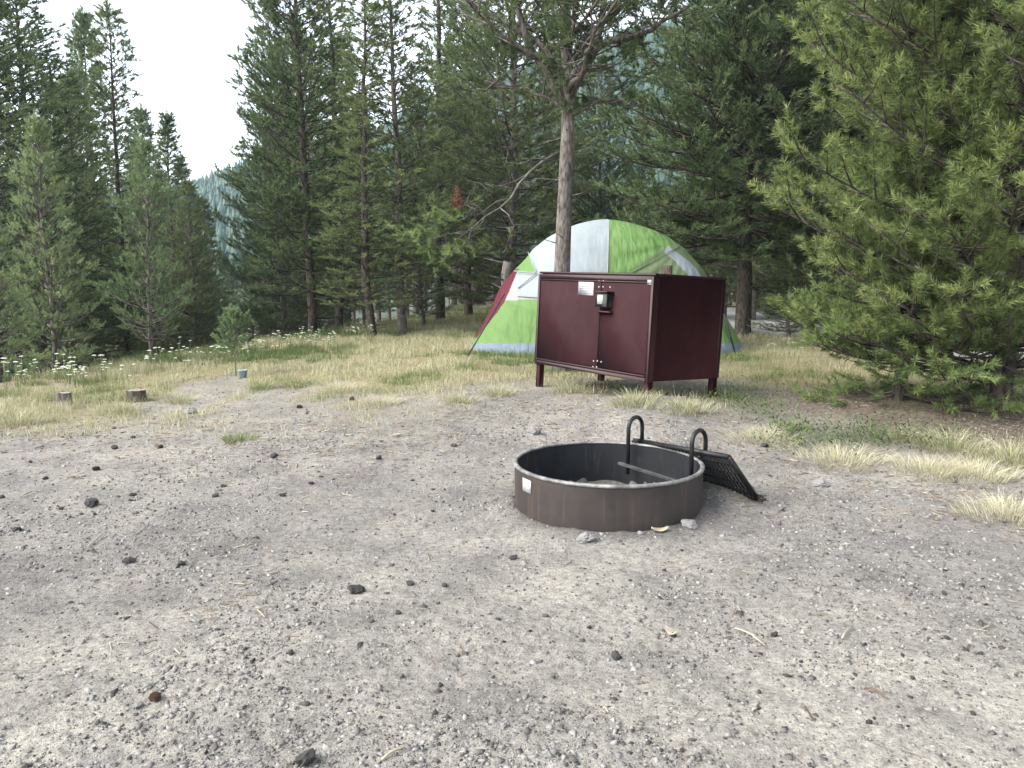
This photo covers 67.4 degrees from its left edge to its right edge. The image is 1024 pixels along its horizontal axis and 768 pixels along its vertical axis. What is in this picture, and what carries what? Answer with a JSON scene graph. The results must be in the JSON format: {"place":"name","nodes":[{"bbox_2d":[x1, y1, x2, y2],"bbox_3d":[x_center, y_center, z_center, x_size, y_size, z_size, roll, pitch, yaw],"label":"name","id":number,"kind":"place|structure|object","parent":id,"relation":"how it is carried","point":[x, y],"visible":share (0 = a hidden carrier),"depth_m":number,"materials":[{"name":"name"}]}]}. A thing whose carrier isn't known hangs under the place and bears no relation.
{"place":"outdoors","nodes":[
{"label":"outdoors","id":0,"kind":"place"},
{"bbox_2d":[0,0,769,186],"label":"sky","id":1,"kind":"structure","parent":0,"point":[183,46],"materials":[{"name":"white"}]},
{"bbox_2d":[0,291,1023,767],"bbox_3d":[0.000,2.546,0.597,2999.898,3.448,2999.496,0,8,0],"label":"ground","id":2,"kind":"structure","parent":0,"point":[670,543],"depth_m":2.80,"materials":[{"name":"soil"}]},
{"bbox_2d":[0,107,34,359],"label":"pine tree","id":3,"kind":"object","parent":2,"relation":"on","point":[10,206],"visible":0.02,"depth_m":22.51,"materials":[{"name":"green plant"}]},
{"bbox_2d":[0,216,50,382],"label":"young pine","id":4,"kind":"object","parent":2,"relation":"on","point":[14,319],"visible":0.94,"depth_m":8.50,"materials":[{"name":"green plant"}]},
{"bbox_2d":[0,407,60,429],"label":"grass tuft","id":5,"kind":"object","parent":2,"relation":"on","point":[20,421],"visible":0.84,"depth_m":5.93,"materials":[{"name":"plant"}]},
{"bbox_2d":[1,108,110,375],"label":"young pine","id":6,"kind":"object","parent":2,"relation":"on","point":[37,127],"visible":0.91,"depth_m":9.43,"materials":[{"name":"green plant"}]},
{"bbox_2d":[0,0,124,382],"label":"pine tree","id":7,"kind":"object","parent":2,"relation":"on","point":[16,139],"visible":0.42,"depth_m":12.99,"materials":[{"name":"green plant"}]},
{"bbox_2d":[54,391,72,405],"bbox_3d":[-3.978,0.152,6.811,0.162,0.172,0.165,-3,8,-23],"label":"tree stump","id":8,"kind":"object","parent":2,"relation":"on","point":[62,395],"visible":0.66,"depth_m":6.75,"materials":[{"name":"grey wood"}]},
{"bbox_2d":[0,0,163,380],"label":"pine tree","id":9,"kind":"object","parent":2,"relation":"on","point":[81,199],"visible":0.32,"depth_m":15.03,"materials":[{"name":"green plant"}]},
{"bbox_2d":[9,71,164,374],"bbox_3d":[-10.442,-3.063,18.816,3.975,8.846,4.106,4,9,29],"label":"pine tree","id":10,"kind":"object","parent":2,"relation":"on","point":[71,88],"visible":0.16,"depth_m":18.37,"materials":[{"name":"green plant"}]},
{"bbox_2d":[84,498,98,506],"bbox_3d":[-2.064,0.584,3.771,0.069,0.047,0.088,-2,11,-43],"label":"cinder","id":11,"kind":"object","parent":2,"relation":"on","point":[91,502],"visible":1,"depth_m":3.74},
{"bbox_2d":[57,64,127,355],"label":"pine tree","id":12,"kind":"object","parent":2,"relation":"on","point":[84,127],"visible":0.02,"depth_m":24.04,"materials":[{"name":"green plant"}]},
{"bbox_2d":[35,5,161,360],"bbox_3d":[-12.341,-4.898,22.709,3.656,12.149,3.777,-4,9,-30],"label":"pine tree","id":13,"kind":"object","parent":2,"relation":"on","point":[80,17],"visible":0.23,"depth_m":21.99,"materials":[{"name":"green plant"}]},
{"bbox_2d":[63,0,178,361],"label":"pine tree","id":14,"kind":"object","parent":2,"relation":"on","point":[103,13],"visible":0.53,"depth_m":16.46,"materials":[{"name":"green plant"}]},
{"bbox_2d":[94,398,154,415],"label":"grass tuft","id":15,"kind":"object","parent":2,"relation":"on","point":[120,406],"visible":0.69,"depth_m":6.47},
{"bbox_2d":[125,388,146,402],"bbox_3d":[-3.427,0.130,7.007,0.211,0.171,0.204,-3,8,-23],"label":"tree stump","id":16,"kind":"object","parent":2,"relation":"on","point":[131,394],"visible":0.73,"depth_m":6.94,"materials":[{"name":"grey wood"}]},
{"bbox_2d":[85,127,198,356],"bbox_3d":[-5.055,-1.747,10.464,1.510,3.365,1.184,0,8,-2],"label":"young pine","id":17,"kind":"object","parent":2,"relation":"on","point":[141,155],"visible":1,"depth_m":10.37,"materials":[{"name":"green plant"}]},
{"bbox_2d":[116,101,192,349],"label":"pine tree","id":18,"kind":"object","parent":2,"relation":"on","point":[146,125],"visible":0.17,"depth_m":30.26,"materials":[{"name":"green plant"}]},
{"bbox_2d":[149,691,160,701],"bbox_3d":[-0.941,0.826,2.025,0.029,0.029,0.034,8,-15,-41],"label":"pine cone","id":19,"kind":"object","parent":2,"relation":"on","point":[154,696],"visible":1,"depth_m":2.02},
{"bbox_2d":[141,169,188,352],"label":"pine tree","id":20,"kind":"object","parent":2,"relation":"on","point":[163,233],"visible":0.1,"depth_m":24.16,"materials":[{"name":"green plant"}]},
{"bbox_2d":[127,181,203,354],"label":"pine tree","id":21,"kind":"object","parent":2,"relation":"on","point":[149,259],"visible":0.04,"depth_m":27.64,"materials":[{"name":"green plant"}]},
{"bbox_2d":[154,389,212,404],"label":"grass tuft","id":22,"kind":"object","parent":2,"relation":"on","point":[180,400],"visible":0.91,"depth_m":6.88,"materials":[{"name":"plant"}]},
{"bbox_2d":[133,110,239,353],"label":"pine tree","id":23,"kind":"object","parent":2,"relation":"on","point":[165,131],"visible":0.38,"depth_m":21.39,"materials":[{"name":"green plant"}]},
{"bbox_2d":[170,153,222,305],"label":"pine tree","id":24,"kind":"object","parent":2,"relation":"on","point":[187,173],"visible":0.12,"depth_m":35.76,"materials":[{"name":"green plant"}]},
{"bbox_2d":[155,178,239,356],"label":"pine tree","id":25,"kind":"object","parent":2,"relation":"on","point":[189,188],"visible":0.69,"depth_m":18.81,"materials":[{"name":"green plant"}]},
{"bbox_2d":[183,195,238,345],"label":"pine tree","id":26,"kind":"object","parent":2,"relation":"on","point":[203,203],"visible":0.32,"depth_m":23.02,"materials":[{"name":"green plant"}]},
{"bbox_2d":[202,269,232,342],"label":"pine tree","id":27,"kind":"object","parent":2,"relation":"on","point":[214,300],"visible":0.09,"depth_m":30.96,"materials":[{"name":"green plant"}]},
{"bbox_2d":[210,303,253,375],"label":"sapling","id":28,"kind":"object","parent":2,"relation":"on","point":[232,312],"visible":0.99,"depth_m":8.31,"materials":[{"name":"plant"}]},
{"bbox_2d":[221,268,250,343],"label":"pine tree","id":29,"kind":"object","parent":2,"relation":"on","point":[233,287],"visible":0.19,"depth_m":40.81,"materials":[{"name":"green plant"}]},
{"bbox_2d":[214,428,262,445],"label":"grass tuft","id":30,"kind":"object","parent":2,"relation":"on","point":[239,437],"visible":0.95,"depth_m":5.16,"materials":[{"name":"plant"}]},
{"bbox_2d":[230,253,273,344],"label":"pine tree","id":31,"kind":"object","parent":2,"relation":"on","point":[255,324],"visible":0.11,"depth_m":28.96,"materials":[{"name":"green plant"}]},
{"bbox_2d":[238,377,288,392],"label":"grass tuft","id":32,"kind":"object","parent":2,"relation":"on","point":[258,387],"visible":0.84,"depth_m":7.43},
{"bbox_2d":[210,0,333,343],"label":"pine tree","id":33,"kind":"object","parent":2,"relation":"on","point":[258,314],"visible":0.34,"depth_m":17.39,"materials":[{"name":"green plant"}]},
{"bbox_2d":[238,46,334,327],"bbox_3d":[-8.043,-6.060,27.081,3.570,11.862,3.688,1,8,7],"label":"pine tree","id":34,"kind":"object","parent":2,"relation":"on","point":[249,295],"visible":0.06,"depth_m":26.75,"materials":[{"name":"green plant"}]},
{"bbox_2d":[242,212,334,338],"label":"pine tree","id":35,"kind":"object","parent":2,"relation":"on","point":[258,329],"visible":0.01,"depth_m":28.48,"materials":[{"name":"green plant"}]},
{"bbox_2d":[269,375,329,388],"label":"grass tuft","id":36,"kind":"object","parent":2,"relation":"on","point":[296,384],"visible":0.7,"depth_m":7.49,"materials":[{"name":"plant"}]},
{"bbox_2d":[240,34,364,337],"bbox_3d":[-5.717,-5.145,21.996,3.992,9.459,3.864,2,8,16],"label":"pine tree","id":37,"kind":"object","parent":2,"relation":"on","point":[331,323],"visible":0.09,"depth_m":21.83,"materials":[{"name":"green plant"}]},
{"bbox_2d":[213,0,394,333],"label":"pine tree","id":38,"kind":"object","parent":2,"relation":"on","point":[305,211],"visible":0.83,"depth_m":14.17,"materials":[{"name":"green plant"}]},
{"bbox_2d":[252,8,355,325],"bbox_3d":[-6.534,-5.819,23.702,3.430,11.031,3.320,-2,8,-17],"label":"pine tree","id":39,"kind":"object","parent":2,"relation":"on","point":[291,43],"visible":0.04,"depth_m":23.21,"materials":[{"name":"green plant"}]},
{"bbox_2d":[295,747,315,766],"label":"cinder","id":40,"kind":"object","parent":2,"relation":"on","point":[305,758],"visible":1,"depth_m":1.75,"materials":[{"name":"stone"}]},
{"bbox_2d":[295,378,371,392],"bbox_3d":[-1.603,0.000,7.200,0.852,0.135,0.784,-6,10,-37],"label":"grass tuft","id":41,"kind":"object","parent":2,"relation":"on","point":[334,387],"visible":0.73,"depth_m":7.17,"materials":[{"name":"plant"}]},
{"bbox_2d":[278,0,393,328],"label":"pine tree","id":42,"kind":"object","parent":2,"relation":"on","point":[338,321],"visible":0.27,"depth_m":16.42,"materials":[{"name":"green plant"}]},
{"bbox_2d":[317,37,381,325],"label":"pine tree","id":43,"kind":"object","parent":2,"relation":"on","point":[339,64],"visible":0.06,"depth_m":24.80,"materials":[{"name":"green plant"}]},
{"bbox_2d":[347,584,364,593],"bbox_3d":[-0.554,0.732,2.736,0.051,0.043,0.059,6,10,36],"label":"cinder","id":44,"kind":"object","parent":2,"relation":"on","point":[356,589],"visible":0.98,"depth_m":2.72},
{"bbox_2d":[335,94,395,324],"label":"pine tree","id":45,"kind":"object","parent":2,"relation":"on","point":[364,315],"visible":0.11,"depth_m":30.42,"materials":[{"name":"green plant"}]},
{"bbox_2d":[307,0,426,336],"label":"pine tree","id":46,"kind":"object","parent":2,"relation":"on","point":[367,298],"visible":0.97,"depth_m":13.13,"materials":[{"name":"green plant"}]},
{"bbox_2d":[357,166,395,320],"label":"pine tree","id":47,"kind":"object","parent":2,"relation":"on","point":[379,313],"visible":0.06,"depth_m":44.59,"materials":[{"name":"green plant"}]},
{"bbox_2d":[355,392,414,408],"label":"grass tuft","id":48,"kind":"object","parent":2,"relation":"on","point":[379,401],"visible":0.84,"depth_m":6.23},
{"bbox_2d":[376,149,404,319],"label":"pine tree","id":49,"kind":"object","parent":2,"relation":"on","point":[388,295],"visible":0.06,"depth_m":46.53,"materials":[{"name":"green plant"}]},
{"bbox_2d":[306,0,493,334],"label":"pine tree","id":50,"kind":"object","parent":2,"relation":"on","point":[393,17],"visible":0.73,"depth_m":13.84,"materials":[{"name":"green plant"}]},
{"bbox_2d":[386,141,425,315],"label":"pine tree","id":51,"kind":"object","parent":2,"relation":"on","point":[407,312],"visible":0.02,"depth_m":38.81,"materials":[{"name":"green plant"}]},
{"bbox_2d":[390,79,433,314],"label":"pine tree","id":52,"kind":"object","parent":2,"relation":"on","point":[405,181],"visible":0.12,"depth_m":32.76,"materials":[{"name":"green plant"}]},
{"bbox_2d":[388,214,454,325],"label":"young pine","id":53,"kind":"object","parent":2,"relation":"on","point":[422,302],"visible":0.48,"depth_m":16.87,"materials":[{"name":"green plant"}]},
{"bbox_2d":[367,0,506,319],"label":"pine tree","id":54,"kind":"object","parent":2,"relation":"on","point":[438,5],"visible":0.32,"depth_m":18.61,"materials":[{"name":"green plant"}]},
{"bbox_2d":[427,45,477,305],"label":"pine tree","id":55,"kind":"object","parent":2,"relation":"on","point":[454,301],"visible":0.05,"depth_m":31.28,"materials":[{"name":"green plant"}]},
{"bbox_2d":[391,0,539,315],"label":"pine tree","id":56,"kind":"object","parent":2,"relation":"on","point":[468,307],"visible":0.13,"depth_m":21.15,"materials":[{"name":"green plant"}]},
{"bbox_2d":[437,389,493,404],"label":"grass tuft","id":57,"kind":"object","parent":2,"relation":"on","point":[452,400],"visible":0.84,"depth_m":6.23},
{"bbox_2d":[460,41,506,305],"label":"pine tree","id":58,"kind":"object","parent":2,"relation":"on","point":[480,281],"visible":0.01,"depth_m":29.45,"materials":[{"name":"green plant"}]},
{"bbox_2d":[474,381,523,397],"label":"grass tuft","id":59,"kind":"object","parent":2,"relation":"on","point":[498,392],"visible":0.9,"depth_m":6.56,"materials":[{"name":"plant"}]},
{"bbox_2d":[485,258,512,287],"bbox_3d":[-0.259,-1.419,13.526,0.506,1.582,0.513,-3,8,-24],"label":"snag","id":60,"kind":"object","parent":2,"relation":"on","point":[506,270],"visible":0.38,"depth_m":13.31,"materials":[{"name":"grey wood"}]},
{"bbox_2d":[394,0,628,304],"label":"pine tree","id":61,"kind":"object","parent":2,"relation":"on","point":[490,130],"visible":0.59,"depth_m":16.72,"materials":[{"name":"green plant"}]},
{"bbox_2d":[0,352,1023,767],"bbox_3d":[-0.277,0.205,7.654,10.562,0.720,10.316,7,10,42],"label":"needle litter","id":62,"kind":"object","parent":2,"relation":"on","point":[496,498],"visible":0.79,"depth_m":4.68,"materials":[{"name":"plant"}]},
{"bbox_2d":[505,111,548,253],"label":"pine tree","id":63,"kind":"object","parent":2,"relation":"on","point":[527,183],"visible":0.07,"depth_m":46.44,"materials":[{"name":"green plant"}]},
{"bbox_2d":[526,426,540,435],"bbox_3d":[0.147,0.327,5.267,0.105,0.075,0.092,-3,3,0],"label":"stone","id":64,"kind":"object","parent":2,"relation":"on","point":[533,430],"visible":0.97,"depth_m":5.24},
{"bbox_2d":[372,0,741,371],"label":"pine tree","id":65,"kind":"object","parent":2,"relation":"on","point":[589,37],"visible":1,"depth_m":7.81,"materials":[{"name":"green plant"}]},
{"bbox_2d":[531,93,582,233],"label":"pine tree","id":66,"kind":"object","parent":2,"relation":"on","point":[534,197],"visible":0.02,"depth_m":35.96,"materials":[{"name":"green plant"}]},
{"bbox_2d":[531,58,585,233],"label":"pine tree","id":67,"kind":"object","parent":2,"relation":"on","point":[556,127],"visible":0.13,"depth_m":34.22,"materials":[{"name":"green plant"}]},
{"bbox_2d":[540,377,598,393],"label":"grass tuft","id":68,"kind":"object","parent":2,"relation":"on","point":[571,389],"visible":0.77,"depth_m":6.78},
{"bbox_2d":[549,98,593,225],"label":"pine tree","id":69,"kind":"object","parent":2,"relation":"on","point":[576,118],"visible":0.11,"depth_m":32.35,"materials":[{"name":"green plant"}]},
{"bbox_2d":[576,532,595,543],"bbox_3d":[0.308,0.644,3.221,0.083,0.048,0.074,-16,-4,2],"label":"stone","id":70,"kind":"object","parent":2,"relation":"on","point":[585,538],"visible":1,"depth_m":3.19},
{"bbox_2d":[548,50,648,235],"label":"pine tree","id":71,"kind":"object","parent":2,"relation":"on","point":[598,198],"visible":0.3,"depth_m":19.22,"materials":[{"name":"green plant"}]},
{"bbox_2d":[467,218,742,355],"bbox_3d":[1.351,-1.464,11.204,3.880,1.877,2.734,0,8,0],"label":"tent","id":72,"kind":"object","parent":2,"relation":"on","point":[606,245],"visible":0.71,"depth_m":10.46,"materials":[{"name":"green fabric"}]},
{"bbox_2d":[611,650,621,660],"bbox_3d":[0.311,0.812,2.295,0.032,0.024,0.038,-4,9,-28],"label":"cinder","id":73,"kind":"object","parent":2,"relation":"on","point":[615,655],"visible":1,"depth_m":2.28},
{"bbox_2d":[534,272,726,397],"bbox_3d":[0.956,-0.408,6.734,0.937,1.097,1.452,-3,9,-36],"label":"food locker","id":74,"kind":"object","parent":2,"relation":"on","point":[648,329],"visible":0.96,"depth_m":6.26,"materials":[{"name":"metal"}]},
{"bbox_2d":[605,103,672,238],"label":"pine tree","id":75,"kind":"object","parent":2,"relation":"on","point":[642,170],"visible":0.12,"depth_m":23.17,"materials":[{"name":"green plant"}]},
{"bbox_2d":[595,385,682,409],"bbox_3d":[0.869,0.073,5.737,0.700,0.168,0.740,-1,8,-9],"label":"grass tuft","id":76,"kind":"object","parent":2,"relation":"on","point":[631,401],"visible":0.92,"depth_m":5.66,"materials":[{"name":"plant"}]},
{"bbox_2d":[513,415,766,531],"bbox_3d":[0.547,0.434,3.788,1.106,0.444,0.918,-4,9,-29],"label":"fire ring","id":77,"kind":"object","parent":2,"relation":"on","point":[547,492],"visible":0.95,"depth_m":3.62,"materials":[{"name":"metal"}]},
{"bbox_2d":[661,265,671,273],"bbox_3d":[1.684,-0.672,8.433,0.124,1.249,0.122,0,8,0],"label":"post","id":78,"kind":"object","parent":2,"relation":"on","point":[666,269],"visible":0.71,"depth_m":8.31,"materials":[{"name":"brown wood"}]},
{"bbox_2d":[659,1,720,267],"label":"pine tree","id":79,"kind":"object","parent":2,"relation":"on","point":[670,178],"visible":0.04,"depth_m":25.13,"materials":[{"name":"green plant"}]},
{"bbox_2d":[681,519,698,528],"bbox_3d":[0.777,0.618,3.355,0.079,0.047,0.060,0,8,-1],"label":"stone","id":80,"kind":"object","parent":2,"relation":"on","point":[689,524],"visible":1,"depth_m":3.34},
{"bbox_2d":[654,391,732,414],"bbox_3d":[1.269,0.124,5.607,0.648,0.146,0.584,-2,8,-17],"label":"grass tuft","id":81,"kind":"object","parent":2,"relation":"on","point":[690,408],"visible":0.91,"depth_m":5.55,"materials":[{"name":"plant"}]},
{"bbox_2d":[706,389,754,399],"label":"grass tuft","id":82,"kind":"object","parent":2,"relation":"on","point":[726,394],"visible":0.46,"depth_m":6.48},
{"bbox_2d":[697,100,768,316],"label":"pine tree","id":83,"kind":"object","parent":2,"relation":"on","point":[712,267],"visible":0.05,"depth_m":20.35,"materials":[{"name":"green plant"}]},
{"bbox_2d":[579,0,915,337],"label":"pine tree","id":84,"kind":"object","parent":2,"relation":"on","point":[725,34],"visible":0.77,"depth_m":11.87,"materials":[{"name":"green plant"}]},
{"bbox_2d":[674,5,821,319],"bbox_3d":[6.047,-5.865,18.365,3.916,9.281,3.791,-4,9,-27],"label":"pine tree","id":85,"kind":"object","parent":2,"relation":"on","point":[733,290],"visible":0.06,"depth_m":18.79,"materials":[{"name":"green plant"}]},
{"bbox_2d":[707,421,817,447],"bbox_3d":[1.671,0.311,5.182,0.816,0.136,0.806,2,8,15],"label":"grass tuft","id":86,"kind":"object","parent":2,"relation":"on","point":[764,437],"visible":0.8,"depth_m":5.08,"materials":[{"name":"plant"}]},
{"bbox_2d":[555,372,1016,458],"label":"herbs","id":87,"kind":"object","parent":2,"relation":"on","point":[788,428],"visible":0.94,"depth_m":5.21,"materials":[{"name":"green plant"}]},
{"bbox_2d":[747,234,825,337],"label":"young pine","id":88,"kind":"object","parent":2,"relation":"on","point":[789,330],"visible":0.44,"depth_m":12.78,"materials":[{"name":"green plant"}]},
{"bbox_2d":[772,417,816,432],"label":"grass tuft","id":89,"kind":"object","parent":2,"relation":"on","point":[793,426],"visible":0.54,"depth_m":5.44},
{"bbox_2d":[756,104,832,309],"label":"pine tree","id":90,"kind":"object","parent":2,"relation":"on","point":[776,262],"depth_m":19.78,"materials":[{"name":"green plant"}]},
{"bbox_2d":[752,21,871,328],"bbox_3d":[6.036,-4.495,15.174,2.950,7.221,3.047,-2,8,-16],"label":"pine tree","id":91,"kind":"object","parent":2,"relation":"on","point":[760,270],"visible":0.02,"depth_m":15.39,"materials":[{"name":"green plant"}]},
{"bbox_2d":[812,479,828,486],"bbox_3d":[1.660,0.534,4.127,0.087,0.053,0.064,4,9,28],"label":"stone","id":92,"kind":"object","parent":2,"relation":"on","point":[820,483],"visible":0.98,"depth_m":4.11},
{"bbox_2d":[730,0,922,333],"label":"pine tree","id":93,"kind":"object","parent":2,"relation":"on","point":[834,272],"visible":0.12,"depth_m":12.34,"materials":[{"name":"green plant"}]},
{"bbox_2d":[768,436,914,473],"bbox_3d":[2.019,0.408,4.631,0.980,0.156,0.902,0,8,0],"label":"grass tuft","id":94,"kind":"object","parent":2,"relation":"on","point":[859,461],"visible":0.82,"depth_m":4.61,"materials":[{"name":"plant"}]},
{"bbox_2d":[746,0,1023,410],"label":"pine tree","id":95,"kind":"object","parent":2,"relation":"on","point":[1005,252],"visible":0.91,"depth_m":5.50,"materials":[{"name":"green plant"}]},
{"bbox_2d":[786,0,1023,421],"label":"young pine","id":96,"kind":"object","parent":2,"relation":"on","point":[897,385],"visible":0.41,"depth_m":5.95,"materials":[{"name":"green plant"}]},
{"bbox_2d":[874,420,949,444],"bbox_3d":[2.617,0.323,5.091,0.550,0.137,0.610,7,10,41],"label":"grass tuft","id":97,"kind":"object","parent":2,"relation":"on","point":[895,438],"visible":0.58,"depth_m":5.09,"materials":[{"name":"plant"}]},
{"bbox_2d":[813,1,1022,324],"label":"pine tree","id":98,"kind":"object","parent":2,"relation":"on","point":[852,130],"visible":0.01,"depth_m":11.83,"materials":[{"name":"green plant"}]},
{"bbox_2d":[882,446,989,484],"bbox_3d":[2.377,0.456,4.370,0.743,0.135,0.876,5,9,31],"label":"grass tuft","id":99,"kind":"object","parent":2,"relation":"on","point":[931,468],"visible":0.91,"depth_m":4.38,"materials":[{"name":"plant"}]},
{"bbox_2d":[898,421,1014,455],"bbox_3d":[2.804,0.332,4.974,0.721,0.180,0.801,1,8,11],"label":"grass tuft","id":100,"kind":"object","parent":2,"relation":"on","point":[956,444],"visible":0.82,"depth_m":4.91,"materials":[{"name":"plant"}]},
{"bbox_2d":[902,0,1023,302],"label":"pine tree","id":101,"kind":"object","parent":2,"relation":"on","point":[1020,47],"depth_m":9.27,"materials":[{"name":"green plant"}]},
{"bbox_2d":[915,449,1023,486],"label":"grass tuft","id":102,"kind":"object","parent":2,"relation":"on","point":[985,473],"visible":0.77,"depth_m":4.31,"materials":[{"name":"plant"}]},
{"bbox_2d":[936,484,1023,527],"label":"grass tuft","id":103,"kind":"object","parent":2,"relation":"on","point":[993,506],"visible":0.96,"depth_m":3.60,"materials":[{"name":"plant"}]},
{"bbox_2d":[939,431,1023,469],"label":"grass tuft","id":104,"kind":"object","parent":2,"relation":"on","point":[1007,458],"visible":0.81,"depth_m":4.63,"materials":[{"name":"plant"}]},
{"bbox_2d":[0,300,1023,476],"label":"grass","id":105,"kind":"structure","parent":0,"point":[341,339],"depth_m":8.72,"materials":[{"name":"plant"}]},
{"bbox_2d":[104,260,1003,317],"bbox_3d":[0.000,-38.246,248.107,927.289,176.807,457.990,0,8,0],"label":"hill","id":106,"kind":"structure","parent":0,"point":[359,315],"depth_m":102.32,"materials":[{"name":"plant"}]},
{"bbox_2d":[0,5,1017,287],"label":"hillside forest","id":107,"kind":"object","parent":106,"relation":"on","point":[212,187],"visible":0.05,"depth_m":195.89,"materials":[{"name":"plant"}]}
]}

